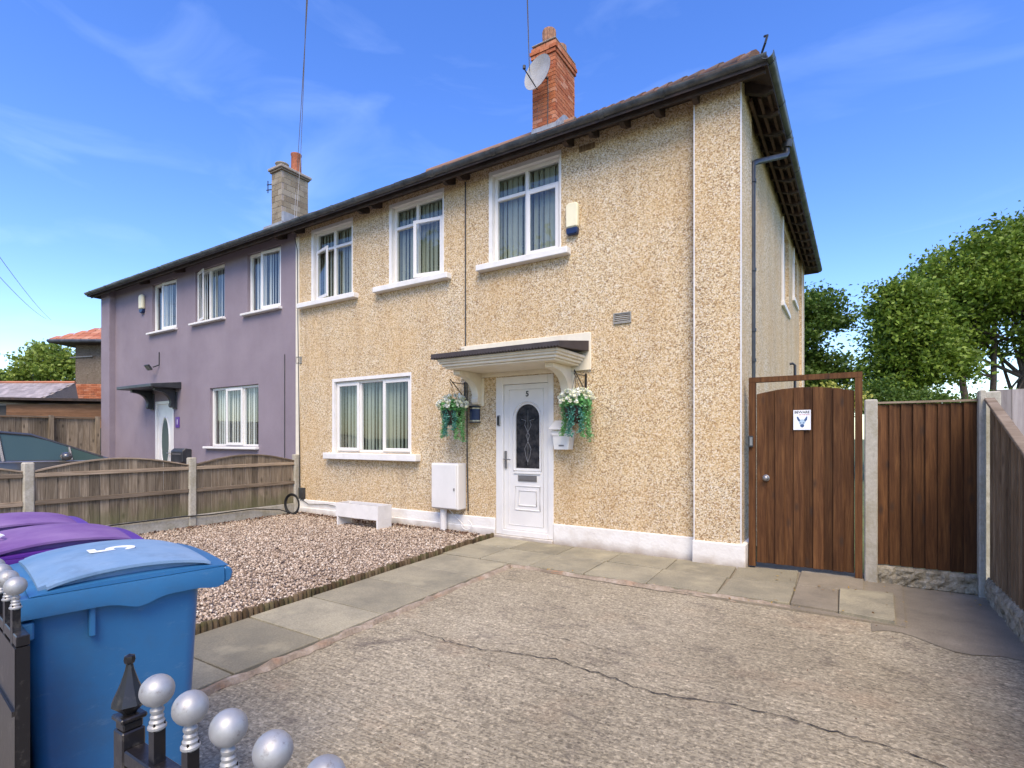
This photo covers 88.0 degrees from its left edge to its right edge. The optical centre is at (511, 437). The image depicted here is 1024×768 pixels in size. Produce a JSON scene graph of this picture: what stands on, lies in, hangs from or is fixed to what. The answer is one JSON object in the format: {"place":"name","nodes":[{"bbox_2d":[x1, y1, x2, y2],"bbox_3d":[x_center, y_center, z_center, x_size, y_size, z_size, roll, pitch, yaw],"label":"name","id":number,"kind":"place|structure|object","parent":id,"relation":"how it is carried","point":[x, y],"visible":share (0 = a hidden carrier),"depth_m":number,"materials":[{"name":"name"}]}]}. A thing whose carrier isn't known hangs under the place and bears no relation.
{"place":"outdoors","nodes":[
{"label":"outdoors","id":0,"kind":"place"},
{"bbox_2d":[0,258,50,319],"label":"overhead wire","id":1,"kind":"object","parent":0,"point":[22,287],"visible":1,"depth_m":14.45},
{"bbox_2d":[0,397,100,454],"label":"timber shed","id":2,"kind":"structure","parent":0,"point":[70,407],"depth_m":17.20,"materials":[{"name":"brown wood"}]},
{"bbox_2d":[46,328,100,398],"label":"hip roofed house","id":3,"kind":"structure","parent":0,"point":[86,345],"depth_m":22.50,"materials":[{"name":"red brick"}]},
{"bbox_2d":[0,0,1023,438],"label":"sky","id":4,"kind":"structure","parent":0,"point":[137,136],"materials":[{"name":"blue"}]},
{"bbox_2d":[192,537,1023,695],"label":"path","id":5,"kind":"structure","parent":0,"point":[231,654],"depth_m":4.45,"materials":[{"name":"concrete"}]},
{"bbox_2d":[0,512,87,530],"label":"wheelie bin","id":6,"kind":"object","parent":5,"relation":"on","point":[13,520],"visible":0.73,"depth_m":2.32,"materials":[{"name":"purple plastic"}]},
{"bbox_2d":[195,533,493,634],"bbox_3d":[-1.575,1.356,4.825,0.054,0.135,5.564,0,0,28],"label":"log edging","id":7,"kind":"object","parent":5,"relation":"on","point":[215,623],"visible":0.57,"depth_m":4.59,"materials":[{"name":"brown wood"}]},
{"bbox_2d":[547,569,980,627],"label":"fallen leaves","id":8,"kind":"object","parent":5,"relation":"on","point":[823,589],"visible":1,"depth_m":4.53,"materials":[{"name":"brown plant"}]},
{"bbox_2d":[197,567,1023,767],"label":"driveway","id":9,"kind":"structure","parent":0,"point":[657,693],"depth_m":2.89,"materials":[{"name":"concrete"}]},
{"bbox_2d":[0,559,29,767],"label":"iron railing","id":10,"kind":"object","parent":9,"relation":"on","point":[14,693],"visible":1,"depth_m":1.22,"materials":[{"name":"black metal"}]},
{"bbox_2d":[0,523,142,564],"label":"wheelie bin","id":11,"kind":"object","parent":9,"relation":"on","point":[17,545],"visible":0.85,"depth_m":1.92,"materials":[{"name":"purple plastic"}]},
{"bbox_2d":[10,539,232,767],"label":"wheelie bin","id":12,"kind":"object","parent":9,"relation":"on","point":[93,614],"visible":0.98,"depth_m":1.47,"materials":[{"name":"blue plastic"}]},
{"bbox_2d":[111,654,345,767],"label":"iron gate","id":13,"kind":"structure","parent":9,"relation":"on","point":[227,731],"depth_m":0.69,"materials":[{"name":"silver metal"}]},
{"bbox_2d":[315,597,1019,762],"bbox_3d":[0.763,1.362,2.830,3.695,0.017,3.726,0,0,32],"label":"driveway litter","id":14,"kind":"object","parent":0,"point":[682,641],"visible":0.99,"depth_m":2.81,"materials":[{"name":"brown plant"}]},
{"bbox_2d":[756,439,976,574],"bbox_3d":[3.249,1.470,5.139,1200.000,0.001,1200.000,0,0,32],"label":"ground","id":15,"kind":"structure","parent":0,"point":[854,512],"depth_m":10.15,"materials":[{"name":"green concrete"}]},
{"bbox_2d":[0,368,9,380],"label":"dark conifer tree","id":16,"kind":"object","parent":15,"relation":"on","point":[4,372],"visible":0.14,"depth_m":33.66,"materials":[{"name":"green plant"}]},
{"bbox_2d":[0,338,75,380],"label":"maple tree","id":17,"kind":"object","parent":15,"relation":"on","point":[41,361],"visible":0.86,"depth_m":29.30,"materials":[{"name":"green plant"}]},
{"bbox_2d":[0,381,77,404],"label":"slate roofed outbuilding","id":18,"kind":"structure","parent":15,"relation":"on","point":[46,389],"depth_m":20.44,"materials":[{"name":"stone"}]},
{"bbox_2d":[0,415,100,454],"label":"tall boundary fence","id":19,"kind":"object","parent":15,"relation":"on","point":[82,434],"visible":0.39,"depth_m":13.19,"materials":[{"name":"brown wood"}]},
{"bbox_2d":[0,454,298,534],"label":"dividing fence","id":20,"kind":"object","parent":15,"relation":"on","point":[107,491],"visible":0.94,"depth_m":7.65,"materials":[{"name":"timber"},{"name":"concrete"}]},
{"bbox_2d":[108,493,299,525],"bbox_3d":[-4.975,1.160,7.707,0.358,0.391,3.942,0,0,37],"label":"cable coil","id":21,"kind":"object","parent":20,"relation":"attached to","point":[285,502],"visible":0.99,"depth_m":8.79,"materials":[{"name":"rubber"}]},
{"bbox_2d":[138,511,481,622],"bbox_3d":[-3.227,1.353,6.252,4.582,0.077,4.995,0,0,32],"label":"gravel","id":22,"kind":"structure","parent":15,"relation":"on","point":[254,539],"depth_m":6.44,"materials":[{"name":"beige gravel"}]},
{"bbox_2d":[137,511,479,535],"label":"leaf litter","id":23,"kind":"object","parent":22,"relation":"on","point":[332,517],"visible":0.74,"depth_m":8.15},
{"bbox_2d":[336,501,391,529],"bbox_3d":[-2.291,1.190,8.156,0.930,0.360,0.280,0,0,32],"label":"planter trough","id":24,"kind":"object","parent":22,"relation":"on","point":[380,514],"visible":0.95,"depth_m":8.01,"materials":[{"name":"white paint"}]},
{"bbox_2d":[277,26,821,568],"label":"pebbledashed house","id":25,"kind":"structure","parent":15,"relation":"on","point":[659,298],"depth_m":6.85,"materials":[{"name":"beige stone"}]},
{"bbox_2d":[296,217,358,309],"bbox_3d":[-3.164,-3.007,9.237,1.500,1.373,0.295,0,0,32],"label":"window","id":26,"kind":"structure","parent":25,"relation":"in","point":[318,298],"depth_m":9.25,"materials":[{"name":"white plastic"}]},
{"bbox_2d":[323,372,420,461],"bbox_3d":[-2.274,-0.326,8.669,2.130,1.373,0.305,0,0,32],"label":"window","id":27,"kind":"structure","parent":25,"relation":"in","point":[386,381],"depth_m":8.77,"materials":[{"name":"white plastic"}]},
{"bbox_2d":[373,188,451,293],"bbox_3d":[-1.511,-3.007,8.193,1.530,1.373,0.295,0,0,32],"label":"window","id":28,"kind":"structure","parent":25,"relation":"in","point":[398,227],"depth_m":8.21,"materials":[{"name":"white plastic"}]},
{"bbox_2d":[432,462,465,530],"bbox_3d":[-0.919,0.873,7.637,0.485,1.015,0.228,0,0,32],"label":"meter box","id":29,"kind":"object","parent":25,"relation":"attached to","point":[449,486],"visible":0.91,"depth_m":7.54,"materials":[{"name":"white plastic"}]},
{"bbox_2d":[432,464,456,508],"bbox_3d":[-0.970,0.693,7.556,0.455,0.625,0.021,0,0,32],"label":"box door","id":30,"kind":"structure","parent":29,"relation":"in","point":[444,476],"depth_m":7.54,"materials":[{"name":"white plastic"}]},
{"bbox_2d":[435,379,468,441],"bbox_3d":[-0.827,-0.375,7.378,0.467,0.881,0.466,0,0,-12],"label":"hanging basket","id":31,"kind":"object","parent":25,"relation":"attached to","point":[452,412],"visible":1,"depth_m":7.27,"materials":[{"name":"green metal"}]},
{"bbox_2d":[469,406,480,422],"bbox_3d":[-0.541,-0.330,7.482,0.180,0.240,0.090,0,0,32],"label":"wall lantern","id":32,"kind":"object","parent":25,"relation":"attached to","point":[474,414],"depth_m":7.45,"materials":[{"name":"black plastic"}]},
{"bbox_2d":[497,415,499,425],"bbox_3d":[-0.183,-0.235,7.280,0.050,0.150,0.024,0,0,32],"label":"doorbell","id":33,"kind":"object","parent":25,"relation":"attached to","point":[498,420],"visible":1,"depth_m":7.27,"materials":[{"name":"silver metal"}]},
{"bbox_2d":[476,150,570,272],"bbox_3d":[0.167,-3.007,7.132,1.420,1.373,0.295,0,0,32],"label":"window","id":34,"kind":"structure","parent":25,"relation":"in","point":[550,190],"depth_m":7.17,"materials":[{"name":"white plastic"}]},
{"bbox_2d":[494,374,553,543],"bbox_3d":[0.170,0.275,7.104,0.905,2.210,0.150,0,0,32],"label":"door","id":35,"kind":"structure","parent":25,"relation":"in","point":[524,404],"depth_m":7.10,"materials":[{"name":"white plastic"}]},
{"bbox_2d":[527,0,529,69],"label":"overhead wire","id":36,"kind":"object","parent":25,"relation":"attached to","point":[528,33],"visible":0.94,"depth_m":7.99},
{"bbox_2d":[523,53,549,125],"bbox_3d":[0.463,-6.793,10.223,0.530,1.287,0.540,0,0,-1],"label":"satellite dish","id":37,"kind":"object","parent":25,"relation":"attached to","point":[536,74],"visible":1,"depth_m":10.32,"materials":[{"name":"white metal"}]},
{"bbox_2d":[548,420,574,449],"bbox_3d":[0.637,-0.036,6.678,0.310,0.373,0.186,0,0,32],"label":"letter box","id":38,"kind":"object","parent":25,"relation":"attached to","point":[564,442],"visible":0.77,"depth_m":6.65,"materials":[{"name":"white plastic"}]},
{"bbox_2d":[566,202,578,235],"bbox_3d":[0.760,-2.752,6.667,0.169,0.395,0.073,0,0,32],"label":"alarm box","id":39,"kind":"object","parent":25,"relation":"attached to","point":[572,218],"visible":1,"depth_m":6.63,"materials":[{"name":"white plastic"}]},
{"bbox_2d":[557,369,595,441],"bbox_3d":[0.774,-0.380,6.377,0.457,0.872,0.472,0,0,-9],"label":"hanging basket","id":40,"kind":"object","parent":25,"relation":"attached to","point":[576,408],"visible":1,"depth_m":6.26,"materials":[{"name":"green metal"}]},
{"bbox_2d":[781,216,790,318],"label":"window","id":41,"kind":"structure","parent":25,"relation":"in","point":[783,304],"depth_m":8.73,"materials":[{"name":"white plastic"}]},
{"bbox_2d":[792,247,798,310],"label":"window","id":42,"kind":"structure","parent":25,"relation":"in","point":[794,300],"depth_m":10.15,"materials":[{"name":"white plastic"}]},
{"bbox_2d":[749,371,862,578],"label":"side gate","id":43,"kind":"structure","parent":25,"relation":"attached to","point":[805,498],"depth_m":5.34,"materials":[{"name":"brown wood"}]},
{"bbox_2d":[748,436,752,446],"bbox_3d":[2.511,0.040,5.581,0.050,0.120,0.039,0,0,32],"label":"gate lock box","id":44,"kind":"object","parent":43,"relation":"attached to","point":[750,441],"visible":1,"depth_m":5.56,"materials":[{"name":"grey plastic"}]},
{"bbox_2d":[793,410,810,429],"bbox_3d":[2.925,-0.180,5.346,0.154,0.200,0.006,0,0,32],"label":"warning sign","id":45,"kind":"object","parent":43,"relation":"attached to","point":[801,419],"visible":1,"depth_m":5.34,"materials":[{"name":"white plastic"}]},
{"bbox_2d":[790,362,795,387],"bbox_3d":[3.063,-0.337,5.780,0.068,0.973,0.033,0,0,21],"label":"crook topped pole","id":46,"kind":"object","parent":15,"relation":"on","point":[792,363],"visible":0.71,"depth_m":5.77,"materials":[{"name":"black plastic"}]},
{"bbox_2d":[804,278,870,390],"bbox_3d":[14.401,-2.946,25.984,7.318,9.040,5.001,0,0,-4],"label":"dark leaved tree","id":47,"kind":"object","parent":15,"relation":"on","point":[824,314],"visible":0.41,"depth_m":24.98,"materials":[{"name":"green plant"}]},
{"bbox_2d":[806,381,880,410],"bbox_3d":[8.569,0.015,13.974,1.706,3.082,1.465,0,0,9],"label":"yellow green shrub","id":48,"kind":"object","parent":15,"relation":"on","point":[830,383],"visible":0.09,"depth_m":13.80,"materials":[{"name":"green plant"}]},
{"bbox_2d":[843,267,1003,391],"bbox_3d":[13.736,-2.063,17.913,4.347,7.248,3.976,0,0,32],"label":"young sycamore tree","id":49,"kind":"object","parent":15,"relation":"on","point":[907,335],"visible":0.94,"depth_m":17.36,"materials":[{"name":"green plant"}]},
{"bbox_2d":[864,390,985,597],"bbox_3d":[3.758,0.517,4.864,0.879,1.865,0.114,0,0,35],"label":"fence panel","id":50,"kind":"object","parent":15,"relation":"on","point":[925,485],"visible":0.91,"depth_m":4.84,"materials":[{"name":"wood"}]},
{"bbox_2d":[846,200,1023,398],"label":"sycamore tree","id":51,"kind":"object","parent":15,"relation":"on","point":[989,267],"visible":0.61,"depth_m":20.12,"materials":[{"name":"green plant"}]},
{"bbox_2d":[851,373,1022,416],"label":"garden hedge","id":52,"kind":"object","parent":15,"relation":"on","point":[888,392],"visible":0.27,"depth_m":16.45,"materials":[{"name":"green plant"}]},
{"bbox_2d":[984,391,1023,643],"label":"boundary fence","id":53,"kind":"object","parent":15,"relation":"on","point":[1004,589],"visible":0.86,"depth_m":4.06,"materials":[{"name":"wood"}]},
{"bbox_2d":[996,389,1023,434],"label":"grey fence","id":54,"kind":"object","parent":15,"relation":"on","point":[1012,402],"visible":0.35,"depth_m":4.96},
{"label":"neighbour driveway","id":55,"kind":"structure","parent":0,"visible":0},
{"bbox_2d":[0,431,107,510],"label":"parked car","id":56,"kind":"object","parent":55,"relation":"on","point":[17,449],"visible":0.38,"depth_m":8.95,"materials":[{"name":"paint"}]},
{"bbox_2d":[84,152,311,507],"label":"mauve rendered house","id":57,"kind":"structure","parent":55,"relation":"on","point":[215,326],"depth_m":11.58,"materials":[{"name":"painted render"},{"name":"clay tile"},{"name":"white plastic"}]},
{"bbox_2d":[138,294,144,312],"bbox_3d":[-8.941,-3.230,12.796,0.190,0.440,0.078,0,0,32],"label":"alarm box","id":58,"kind":"object","parent":57,"relation":"attached to","point":[141,302],"visible":1,"depth_m":12.75,"materials":[{"name":"white plastic"}]},
{"bbox_2d":[144,352,159,370],"bbox_3d":[-8.418,-1.787,12.341,0.333,0.425,0.175,0,0,7],"label":"floodlight","id":59,"kind":"object","parent":57,"relation":"attached to","point":[147,366],"visible":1,"depth_m":12.34,"materials":[{"name":"black plastic"}]},
{"bbox_2d":[146,279,176,335],"bbox_3d":[-8.078,-3.033,12.356,1.300,1.186,0.275,0,0,32],"label":"window","id":60,"kind":"structure","parent":57,"relation":"in","point":[164,287],"depth_m":12.41,"materials":[{"name":"white plastic"}]},
{"bbox_2d":[155,401,173,460],"bbox_3d":[-8.038,0.200,12.316,0.850,2.100,0.090,0,0,32],"label":"door","id":61,"kind":"structure","parent":57,"relation":"in","point":[164,415],"depth_m":12.35,"materials":[{"name":"white plastic"}]},
{"bbox_2d":[175,417,179,427],"bbox_3d":[-7.542,-0.350,11.949,0.160,0.240,0.016,0,0,32],"label":"number plate","id":62,"kind":"object","parent":57,"relation":"attached to","point":[177,422],"visible":1,"depth_m":11.94,"materials":[{"name":"purple plastic"}]},
{"bbox_2d":[171,448,190,461],"bbox_3d":[-7.296,0.381,11.683,0.500,0.298,0.204,0,0,32],"label":"letter box","id":63,"kind":"object","parent":57,"relation":"attached to","point":[180,454],"visible":0.9,"depth_m":11.56,"materials":[{"name":"black plastic"}]},
{"bbox_2d":[188,264,225,325],"bbox_3d":[-6.431,-3.033,11.315,1.315,1.186,0.275,0,0,32],"label":"window","id":64,"kind":"structure","parent":57,"relation":"in","point":[201,275],"depth_m":11.39,"materials":[{"name":"white plastic"}]},
{"bbox_2d":[202,385,258,449],"bbox_3d":[-5.694,-0.408,10.849,1.900,1.276,0.275,0,0,32],"label":"window","id":65,"kind":"structure","parent":57,"relation":"in","point":[243,444],"depth_m":10.93,"materials":[{"name":"white plastic"}]},
{"bbox_2d":[240,246,281,316],"bbox_3d":[-4.796,-3.018,10.281,1.245,1.216,0.275,0,0,32],"label":"window","id":66,"kind":"structure","parent":57,"relation":"in","point":[264,308],"depth_m":10.32,"materials":[{"name":"white plastic"}]},
{"bbox_2d":[293,0,307,237],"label":"overhead wire","id":67,"kind":"object","parent":57,"relation":"attached to","point":[301,103],"visible":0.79,"depth_m":7.99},
{"bbox_2d":[296,0,306,216],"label":"overhead wire","id":68,"kind":"object","parent":57,"relation":"attached to","point":[302,103],"visible":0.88,"depth_m":8.18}
]}

